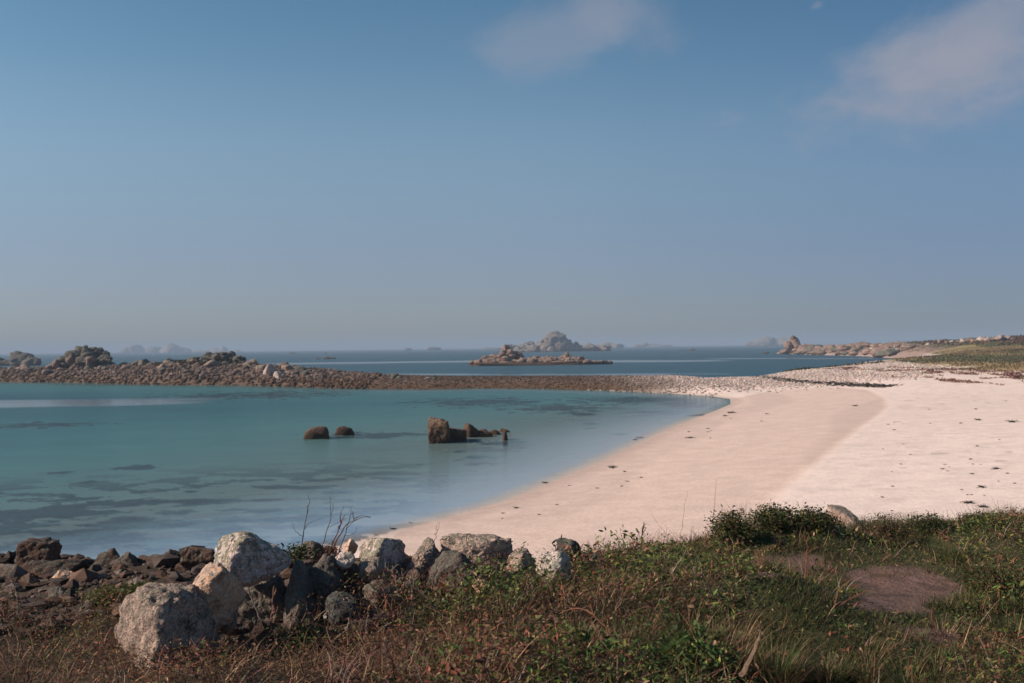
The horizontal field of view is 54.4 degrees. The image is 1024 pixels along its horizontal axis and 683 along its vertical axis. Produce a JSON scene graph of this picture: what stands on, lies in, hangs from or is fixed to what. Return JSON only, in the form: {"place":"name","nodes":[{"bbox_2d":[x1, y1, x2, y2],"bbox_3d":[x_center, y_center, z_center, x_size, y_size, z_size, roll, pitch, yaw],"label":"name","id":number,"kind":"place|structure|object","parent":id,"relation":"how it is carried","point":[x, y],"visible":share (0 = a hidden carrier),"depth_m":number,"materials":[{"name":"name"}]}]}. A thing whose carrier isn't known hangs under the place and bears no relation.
{"place":"outdoors","nodes":[
{"label":"outdoors","id":0,"kind":"place"},
{"bbox_2d":[0,343,893,558],"bbox_3d":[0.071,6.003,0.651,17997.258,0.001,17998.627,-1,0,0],"label":"sea","id":1,"kind":"structure","parent":0,"point":[92,468],"depth_m":64.61,"materials":[{"name":"liquid"}]},
{"bbox_2d":[0,351,41,365],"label":"rock island","id":2,"kind":"object","parent":1,"relation":"in","point":[19,358],"visible":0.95,"depth_m":469.71,"materials":[{"name":"stone"}]},
{"bbox_2d":[117,343,241,352],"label":"distant island","id":3,"kind":"structure","parent":1,"relation":"on","point":[171,348],"depth_m":3581.11,"materials":[{"name":"stone"}]},
{"bbox_2d":[303,426,329,438],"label":"sea rock","id":4,"kind":"object","parent":1,"relation":"in","point":[319,432],"visible":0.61,"depth_m":66.65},
{"bbox_2d":[335,426,354,435],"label":"sea rock","id":5,"kind":"object","parent":1,"relation":"in","point":[342,430],"visible":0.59,"depth_m":69.21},
{"bbox_2d":[427,416,449,443],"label":"sea rock","id":6,"kind":"object","parent":1,"relation":"in","point":[438,431],"visible":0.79,"depth_m":62.48,"materials":[{"name":"stone"}]},
{"bbox_2d":[449,428,466,441],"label":"sea rock","id":7,"kind":"object","parent":1,"relation":"in","point":[457,434],"visible":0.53,"depth_m":63.87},
{"bbox_2d":[464,423,478,437],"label":"sea rock","id":8,"kind":"object","parent":1,"relation":"in","point":[472,430],"visible":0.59,"depth_m":66.47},
{"bbox_2d":[476,429,492,436],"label":"sea rock","id":9,"kind":"object","parent":1,"relation":"in","point":[483,433],"visible":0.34,"depth_m":66.74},
{"bbox_2d":[502,430,507,440],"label":"sea rock","id":10,"kind":"object","parent":1,"relation":"in","point":[505,437],"visible":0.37,"depth_m":64.22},
{"bbox_2d":[468,344,612,365],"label":"rock island","id":11,"kind":"object","parent":1,"relation":"in","point":[507,356],"visible":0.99,"depth_m":326.45,"materials":[{"name":"stone"}]},
{"bbox_2d":[508,331,611,351],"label":"rock island","id":12,"kind":"object","parent":1,"relation":"in","point":[555,341],"visible":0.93,"depth_m":1189.07,"materials":[{"name":"stone"}]},
{"bbox_2d":[582,342,624,348],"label":"distant island","id":13,"kind":"structure","parent":1,"relation":"on","point":[614,345],"depth_m":2291.79,"materials":[{"name":"stone"}]},
{"bbox_2d":[630,342,671,346],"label":"distant island","id":14,"kind":"structure","parent":1,"relation":"on","point":[644,344],"depth_m":3485.72,"materials":[{"name":"stone"}]},
{"bbox_2d":[745,336,787,345],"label":"distant island","id":15,"kind":"structure","parent":1,"relation":"on","point":[767,341],"depth_m":2886.04,"materials":[{"name":"stone"}]},
{"bbox_2d":[0,337,1023,682],"bbox_3d":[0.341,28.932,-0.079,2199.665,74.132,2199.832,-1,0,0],"label":"ground","id":16,"kind":"structure","parent":0,"point":[816,445],"depth_m":38.18,"materials":[{"name":"sand"}]},
{"bbox_2d":[8,571,18,614],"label":"dry stalk","id":17,"kind":"object","parent":16,"relation":"on","point":[15,592],"visible":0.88,"depth_m":7.53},
{"bbox_2d":[0,563,31,577],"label":"rock","id":18,"kind":"object","parent":16,"relation":"on","point":[15,570],"visible":0.3,"depth_m":9.40,"materials":[{"name":"stone"}]},
{"bbox_2d":[15,537,61,566],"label":"rock","id":19,"kind":"object","parent":16,"relation":"on","point":[31,549],"visible":0.72,"depth_m":10.25,"materials":[{"name":"stone"}]},
{"bbox_2d":[30,586,56,593],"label":"rock","id":20,"kind":"object","parent":16,"relation":"on","point":[34,590],"visible":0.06,"depth_m":8.53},
{"bbox_2d":[21,559,86,577],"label":"rock","id":21,"kind":"object","parent":16,"relation":"on","point":[41,567],"visible":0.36,"depth_m":9.79,"materials":[{"name":"stone"}]},
{"bbox_2d":[46,586,64,598],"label":"rock","id":22,"kind":"object","parent":16,"relation":"on","point":[58,590],"visible":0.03,"depth_m":8.14,"materials":[{"name":"stone"}]},
{"bbox_2d":[52,569,73,583],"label":"rock","id":23,"kind":"object","parent":16,"relation":"on","point":[60,573],"visible":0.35,"depth_m":9.14,"materials":[{"name":"beige stone"}]},
{"bbox_2d":[51,345,115,368],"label":"rock outcrop","id":24,"kind":"object","parent":16,"relation":"on","point":[79,354],"visible":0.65,"depth_m":211.06,"materials":[{"name":"stone"}]},
{"bbox_2d":[88,569,107,578],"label":"rock","id":25,"kind":"object","parent":16,"relation":"on","point":[100,575],"visible":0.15,"depth_m":9.12,"materials":[{"name":"stone"}]},
{"bbox_2d":[90,548,119,566],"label":"rock","id":26,"kind":"object","parent":16,"relation":"on","point":[107,557],"visible":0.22,"depth_m":10.31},
{"bbox_2d":[82,583,133,606],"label":"shrub","id":27,"kind":"object","parent":16,"relation":"on","point":[105,594],"visible":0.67,"depth_m":7.57,"materials":[{"name":"plant"}]},
{"bbox_2d":[110,552,139,567],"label":"rock","id":28,"kind":"object","parent":16,"relation":"on","point":[127,559],"visible":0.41,"depth_m":9.97,"materials":[{"name":"stone"}]},
{"bbox_2d":[119,579,152,592],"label":"shrub","id":29,"kind":"object","parent":16,"relation":"on","point":[132,587],"visible":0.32,"depth_m":7.99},
{"bbox_2d":[138,554,156,564],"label":"rock","id":30,"kind":"object","parent":16,"relation":"on","point":[145,559],"visible":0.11,"depth_m":10.03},
{"bbox_2d":[114,582,219,669],"bbox_3d":[-2.173,1.835,6.190,0.604,0.639,0.511,-1,0,0],"label":"boulder","id":31,"kind":"object","parent":16,"relation":"on","point":[163,611],"visible":0.77,"depth_m":6.08,"materials":[{"name":"stone"}]},
{"bbox_2d":[166,549,180,563],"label":"rock","id":32,"kind":"object","parent":16,"relation":"on","point":[171,551],"visible":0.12,"depth_m":9.91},
{"bbox_2d":[180,546,214,570],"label":"rock","id":33,"kind":"object","parent":16,"relation":"on","point":[191,557],"visible":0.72,"depth_m":9.28,"materials":[{"name":"stone"}]},
{"bbox_2d":[203,360,219,366],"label":"causeway boulder","id":34,"kind":"object","parent":16,"relation":"on","point":[212,363],"visible":0.82,"depth_m":181.21,"materials":[{"name":"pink stone"}]},
{"bbox_2d":[186,351,245,362],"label":"rock outcrop","id":35,"kind":"object","parent":16,"relation":"on","point":[229,356],"visible":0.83,"depth_m":188.47,"materials":[{"name":"stone"}]},
{"bbox_2d":[193,562,246,630],"bbox_3d":[-1.975,1.658,6.479,0.422,0.437,0.320,-1,0,23],"label":"boulder","id":36,"kind":"object","parent":16,"relation":"on","point":[221,591],"visible":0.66,"depth_m":6.39,"materials":[{"name":"beige stone"}]},
{"bbox_2d":[218,608,237,635],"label":"boulder","id":37,"kind":"object","parent":16,"relation":"on","point":[226,629],"visible":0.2,"depth_m":6.57,"materials":[{"name":"stone"}]},
{"bbox_2d":[247,583,262,620],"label":"dry stalk","id":38,"kind":"object","parent":16,"relation":"on","point":[257,611],"visible":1,"depth_m":6.83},
{"bbox_2d":[237,574,286,625],"bbox_3d":[-1.790,2.024,7.189,0.521,0.687,0.412,-1,0,0],"label":"boulder","id":39,"kind":"object","parent":16,"relation":"on","point":[261,593],"visible":0.23,"depth_m":7.09,"materials":[{"name":"stone"}]},
{"bbox_2d":[214,531,291,586],"bbox_3d":[-1.880,1.542,7.048,0.505,0.418,0.460,0,0,-40],"label":"boulder","id":40,"kind":"object","parent":39,"relation":"on","point":[251,559],"visible":0.9,"depth_m":6.88,"materials":[{"name":"stone"}]},
{"bbox_2d":[270,586,276,632],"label":"dry stalk","id":41,"kind":"object","parent":16,"relation":"on","point":[273,594],"visible":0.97,"depth_m":6.74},
{"bbox_2d":[0,545,582,646],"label":"scree","id":42,"kind":"structure","parent":16,"relation":"on","point":[80,577],"depth_m":8.33,"materials":[{"name":"stone"}]},
{"bbox_2d":[325,591,363,627],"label":"boulder","id":43,"kind":"object","parent":42,"relation":"on","point":[331,604],"visible":0.69,"depth_m":6.68,"materials":[{"name":"stone"}]},
{"bbox_2d":[283,560,316,632],"bbox_3d":[-1.513,1.931,7.139,0.273,0.752,0.752,-1,0,0],"label":"boulder","id":44,"kind":"object","parent":16,"relation":"on","point":[300,585],"visible":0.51,"depth_m":6.94,"materials":[{"name":"stone"}]},
{"bbox_2d":[278,618,331,654],"bbox_3d":[-1.341,1.909,6.435,0.374,0.249,0.364,-1,0,0],"label":"shrub","id":45,"kind":"object","parent":16,"relation":"on","point":[295,634],"visible":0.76,"depth_m":6.43,"materials":[{"name":"plant"}]},
{"bbox_2d":[293,496,320,543],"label":"dry stalk","id":46,"kind":"object","parent":16,"relation":"on","point":[305,523],"visible":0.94,"depth_m":8.82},
{"bbox_2d":[292,541,326,566],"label":"boulder","id":47,"kind":"object","parent":16,"relation":"on","point":[308,562],"visible":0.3,"depth_m":7.83,"materials":[{"name":"stone"}]},
{"bbox_2d":[277,541,320,564],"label":"leafy plant","id":48,"kind":"object","parent":47,"relation":"on","point":[297,554],"visible":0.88,"depth_m":7.57,"materials":[{"name":"plant"}]},
{"bbox_2d":[308,541,348,560],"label":"leafy plant","id":49,"kind":"object","parent":47,"relation":"on","point":[330,550],"visible":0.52,"depth_m":7.79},
{"bbox_2d":[310,553,345,616],"bbox_3d":[-1.371,1.795,7.240,0.313,0.511,0.460,-1,0,0],"label":"boulder","id":50,"kind":"object","parent":16,"relation":"on","point":[323,569],"visible":0.52,"depth_m":7.10,"materials":[{"name":"stone"}]},
{"bbox_2d":[334,552,354,569],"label":"boulder","id":51,"kind":"object","parent":50,"relation":"on","point":[346,560],"visible":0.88,"depth_m":7.24,"materials":[{"name":"stone"}]},
{"bbox_2d":[324,545,336,554],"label":"boulder","id":52,"kind":"object","parent":16,"relation":"on","point":[331,547],"visible":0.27,"depth_m":8.17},
{"bbox_2d":[322,496,347,545],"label":"dry stalk","id":53,"kind":"object","parent":16,"relation":"on","point":[329,523],"visible":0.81,"depth_m":8.89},
{"bbox_2d":[331,507,344,545],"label":"dry stalk","id":54,"kind":"object","parent":16,"relation":"on","point":[339,526],"visible":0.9,"depth_m":8.74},
{"bbox_2d":[338,513,357,552],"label":"dry stalk","id":55,"kind":"object","parent":16,"relation":"on","point":[346,531],"visible":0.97,"depth_m":8.72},
{"bbox_2d":[334,509,362,545],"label":"dry stalk","id":56,"kind":"object","parent":16,"relation":"on","point":[345,526],"visible":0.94,"depth_m":8.95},
{"bbox_2d":[344,538,357,554],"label":"boulder","id":57,"kind":"object","parent":16,"relation":"on","point":[350,545],"visible":0.81,"depth_m":8.25,"materials":[{"name":"beige stone"}]},
{"bbox_2d":[344,560,368,606],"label":"boulder","id":58,"kind":"object","parent":16,"relation":"on","point":[351,572],"visible":0.12,"depth_m":7.33,"materials":[{"name":"stone"}]},
{"bbox_2d":[355,556,390,582],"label":"boulder","id":59,"kind":"object","parent":16,"relation":"on","point":[374,566],"visible":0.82,"depth_m":7.29,"materials":[{"name":"stone"}]},
{"bbox_2d":[359,538,405,572],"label":"boulder","id":60,"kind":"object","parent":16,"relation":"on","point":[390,551],"visible":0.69,"depth_m":7.84,"materials":[{"name":"stone"}]},
{"bbox_2d":[362,579,402,608],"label":"boulder","id":61,"kind":"object","parent":16,"relation":"on","point":[370,589],"visible":0.73,"depth_m":7.03,"materials":[{"name":"stone"}]},
{"bbox_2d":[385,562,402,609],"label":"dry stalk","id":62,"kind":"object","parent":16,"relation":"on","point":[391,570],"visible":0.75,"depth_m":7.08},
{"bbox_2d":[387,561,408,582],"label":"boulder","id":63,"kind":"object","parent":16,"relation":"on","point":[405,564],"visible":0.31,"depth_m":7.84,"materials":[{"name":"stone"}]},
{"bbox_2d":[406,570,417,605],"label":"dry stalk","id":64,"kind":"object","parent":16,"relation":"on","point":[412,586],"visible":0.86,"depth_m":7.02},
{"bbox_2d":[405,566,428,590],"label":"boulder","id":65,"kind":"object","parent":16,"relation":"on","point":[419,569],"visible":0.35,"depth_m":7.53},
{"bbox_2d":[403,537,439,577],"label":"boulder","id":66,"kind":"object","parent":16,"relation":"on","point":[427,552],"visible":0.68,"depth_m":7.81,"materials":[{"name":"stone"}]},
{"bbox_2d":[426,550,481,599],"bbox_3d":[-0.436,1.764,7.490,0.422,0.358,0.359,-1,0,0],"label":"boulder","id":67,"kind":"object","parent":16,"relation":"on","point":[448,561],"visible":0.52,"depth_m":7.40,"materials":[{"name":"stone"}]},
{"bbox_2d":[0,362,939,396],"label":"shingle","id":68,"kind":"object","parent":16,"relation":"on","point":[360,379],"visible":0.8,"depth_m":160.43,"materials":[{"name":"gravel"}]},
{"bbox_2d":[52,359,59,368],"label":"boulder","id":69,"kind":"object","parent":68,"relation":"on","point":[55,363],"visible":1,"depth_m":208.43,"materials":[{"name":"grey stone"}]},
{"bbox_2d":[66,355,74,365],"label":"boulder","id":70,"kind":"object","parent":68,"relation":"on","point":[70,360],"visible":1,"depth_m":208.17,"materials":[{"name":"grey stone"}]},
{"bbox_2d":[256,364,266,371],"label":"boulder","id":71,"kind":"object","parent":68,"relation":"on","point":[260,367],"visible":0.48,"depth_m":173.20,"materials":[{"name":"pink stone"}]},
{"bbox_2d":[263,364,275,374],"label":"boulder","id":72,"kind":"object","parent":68,"relation":"on","point":[269,368],"visible":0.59,"depth_m":170.04,"materials":[{"name":"stone"}]},
{"bbox_2d":[273,371,282,378],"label":"boulder","id":73,"kind":"object","parent":68,"relation":"on","point":[277,374],"visible":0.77,"depth_m":167.34,"materials":[{"name":"stone"}]},
{"bbox_2d":[281,364,292,370],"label":"boulder","id":74,"kind":"object","parent":68,"relation":"on","point":[286,367],"visible":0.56,"depth_m":173.48,"materials":[{"name":"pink stone"}]},
{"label":"boulder","id":75,"kind":"object","parent":68,"relation":"on","visible":0},
{"bbox_2d":[85,356,96,360],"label":"boulder","id":76,"kind":"object","parent":75,"relation":"on","point":[91,358],"visible":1,"depth_m":206.38,"materials":[{"name":"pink stone"}]},
{"bbox_2d":[439,533,512,569],"bbox_3d":[-0.290,1.766,8.140,0.663,0.398,0.398,-1,0,0],"label":"boulder","id":77,"kind":"object","parent":16,"relation":"on","point":[467,543],"visible":0.41,"depth_m":8.03,"materials":[{"name":"stone"}]},
{"bbox_2d":[472,579,485,591],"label":"boulder","id":78,"kind":"object","parent":16,"relation":"on","point":[477,580],"visible":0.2,"depth_m":7.26,"materials":[{"name":"grey stone"}]},
{"bbox_2d":[478,560,505,581],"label":"boulder","id":79,"kind":"object","parent":16,"relation":"on","point":[489,561],"visible":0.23,"depth_m":7.72,"materials":[{"name":"stone"}]},
{"bbox_2d":[0,502,1023,682],"bbox_3d":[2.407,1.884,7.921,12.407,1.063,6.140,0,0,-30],"label":"undergrowth","id":80,"kind":"object","parent":16,"relation":"on","point":[583,639],"visible":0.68,"depth_m":6.33,"materials":[{"name":"plant"}]},
{"bbox_2d":[503,551,538,585],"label":"boulder","id":81,"kind":"object","parent":16,"relation":"on","point":[526,561],"visible":0.33,"depth_m":7.84,"materials":[{"name":"stone"}]},
{"bbox_2d":[512,548,531,556],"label":"boulder","id":82,"kind":"object","parent":16,"relation":"on","point":[524,550],"visible":0.4,"depth_m":8.37,"materials":[{"name":"stone"}]},
{"bbox_2d":[535,551,571,588],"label":"boulder","id":83,"kind":"object","parent":16,"relation":"on","point":[561,558],"visible":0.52,"depth_m":7.58,"materials":[{"name":"stone"}]},
{"bbox_2d":[557,589,566,620],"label":"dry stalk","id":84,"kind":"object","parent":16,"relation":"on","point":[562,594],"visible":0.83,"depth_m":6.51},
{"bbox_2d":[556,538,580,561],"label":"boulder","id":85,"kind":"object","parent":16,"relation":"on","point":[572,543],"visible":0.57,"depth_m":8.24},
{"bbox_2d":[122,335,1023,384],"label":"coastal grass","id":86,"kind":"structure","parent":16,"relation":"on","point":[959,353],"depth_m":186.75,"materials":[{"name":"plant"}]},
{"bbox_2d":[559,593,610,635],"bbox_3d":[0.497,1.760,6.286,0.433,0.348,0.039,-1,0,28],"label":"dry stalk","id":87,"kind":"object","parent":16,"relation":"on","point":[599,621],"visible":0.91,"depth_m":6.28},
{"bbox_2d":[583,550,603,564],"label":"boulder","id":88,"kind":"object","parent":16,"relation":"on","point":[592,555],"visible":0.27,"depth_m":8.44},
{"bbox_2d":[645,625,736,675],"bbox_3d":[1.008,1.784,5.713,0.527,0.279,0.569,-1,0,0],"label":"leafy plant","id":89,"kind":"object","parent":16,"relation":"on","point":[668,645],"visible":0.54,"depth_m":5.64,"materials":[{"name":"plant"}]},
{"bbox_2d":[702,504,765,546],"bbox_3d":[2.064,1.735,9.293,0.570,0.397,0.637,-1,0,0],"label":"shrub","id":90,"kind":"object","parent":16,"relation":"on","point":[735,525],"visible":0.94,"depth_m":9.23,"materials":[{"name":"plant"}]},
{"bbox_2d":[739,618,762,676],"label":"dry stalk","id":91,"kind":"object","parent":16,"relation":"on","point":[745,668],"visible":0.98,"depth_m":5.50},
{"bbox_2d":[745,500,803,532],"bbox_3d":[2.513,1.672,9.585,0.578,0.328,0.604,-1,0,0],"label":"shrub","id":92,"kind":"object","parent":16,"relation":"on","point":[775,517],"visible":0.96,"depth_m":9.50,"materials":[{"name":"plant"}]},
{"bbox_2d":[761,559,788,573],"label":"shrub","id":93,"kind":"object","parent":16,"relation":"on","point":[773,564],"visible":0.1,"depth_m":8.18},
{"bbox_2d":[581,507,989,556],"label":"heather undergrowth","id":94,"kind":"object","parent":16,"relation":"on","point":[698,540],"visible":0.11,"depth_m":9.56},
{"bbox_2d":[783,341,791,348],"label":"rock","id":95,"kind":"object","parent":16,"relation":"on","point":[787,344],"visible":0.96,"depth_m":584.54,"materials":[{"name":"stone"}]},
{"bbox_2d":[792,339,800,347],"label":"rock","id":96,"kind":"object","parent":16,"relation":"on","point":[796,344],"visible":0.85,"depth_m":583.11,"materials":[{"name":"stone"}]},
{"bbox_2d":[796,345,807,351],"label":"rock","id":97,"kind":"object","parent":16,"relation":"on","point":[801,347],"visible":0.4,"depth_m":574.24,"materials":[{"name":"stone"}]},
{"bbox_2d":[801,530,816,577],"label":"dry stalk","id":98,"kind":"object","parent":16,"relation":"on","point":[806,541],"visible":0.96,"depth_m":7.82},
{"bbox_2d":[788,502,841,530],"bbox_3d":[2.922,1.688,9.566,0.467,0.275,0.502,-1,0,0],"label":"shrub","id":99,"kind":"object","parent":16,"relation":"on","point":[817,520],"visible":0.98,"depth_m":9.50,"materials":[{"name":"plant"}]},
{"bbox_2d":[741,375,901,387],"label":"seaweed","id":100,"kind":"object","parent":16,"relation":"on","point":[857,384],"visible":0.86,"depth_m":120.70,"materials":[{"name":"plant"}]},
{"bbox_2d":[651,361,1018,391],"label":"pebbles","id":101,"kind":"object","parent":16,"relation":"on","point":[862,366],"visible":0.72,"depth_m":147.45,"materials":[{"name":"gravel"}]},
{"bbox_2d":[827,504,858,523],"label":"boulder","id":102,"kind":"object","parent":16,"relation":"on","point":[842,511],"visible":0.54,"depth_m":28.94,"materials":[{"name":"stone"}]},
{"bbox_2d":[830,579,867,614],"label":"dry stalk","id":103,"kind":"object","parent":16,"relation":"on","point":[842,604],"visible":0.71,"depth_m":6.72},
{"bbox_2d":[874,351,886,357],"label":"headland rock","id":104,"kind":"object","parent":16,"relation":"on","point":[880,354],"visible":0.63,"depth_m":403.41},
{"bbox_2d":[859,508,922,546],"bbox_3d":[3.720,1.865,9.885,0.656,0.386,0.582,-1,0,0],"label":"shrub","id":105,"kind":"object","parent":16,"relation":"on","point":[890,529],"visible":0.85,"depth_m":9.87,"materials":[{"name":"plant"}]},
{"bbox_2d":[884,349,899,355],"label":"headland rock","id":106,"kind":"object","parent":16,"relation":"on","point":[890,352],"visible":0.81,"depth_m":395.94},
{"bbox_2d":[900,510,956,535],"bbox_3d":[4.303,1.864,10.199,0.653,0.270,0.614,-1,0,0],"label":"shrub","id":107,"kind":"object","parent":16,"relation":"on","point":[934,524],"visible":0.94,"depth_m":10.15,"materials":[{"name":"plant"}]},
{"bbox_2d":[934,531,970,560],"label":"dry stalk","id":108,"kind":"object","parent":16,"relation":"on","point":[956,544],"visible":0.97,"depth_m":8.71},
{"bbox_2d":[949,509,1014,530],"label":"shrub","id":109,"kind":"object","parent":16,"relation":"on","point":[967,517],"visible":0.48,"depth_m":10.16,"materials":[{"name":"plant"}]},
{"bbox_2d":[949,560,1023,600],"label":"shrub","id":110,"kind":"object","parent":16,"relation":"on","point":[983,578],"visible":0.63,"depth_m":7.47,"materials":[{"name":"plant"}]},
{"bbox_2d":[0,496,1023,682],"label":"grass","id":111,"kind":"structure","parent":0,"point":[786,672],"depth_m":6.43,"materials":[{"name":"plant"}]},
{"bbox_2d":[0,0,1023,353],"label":"sky","id":112,"kind":"structure","parent":0,"point":[242,175],"materials":[{"name":"blue"}]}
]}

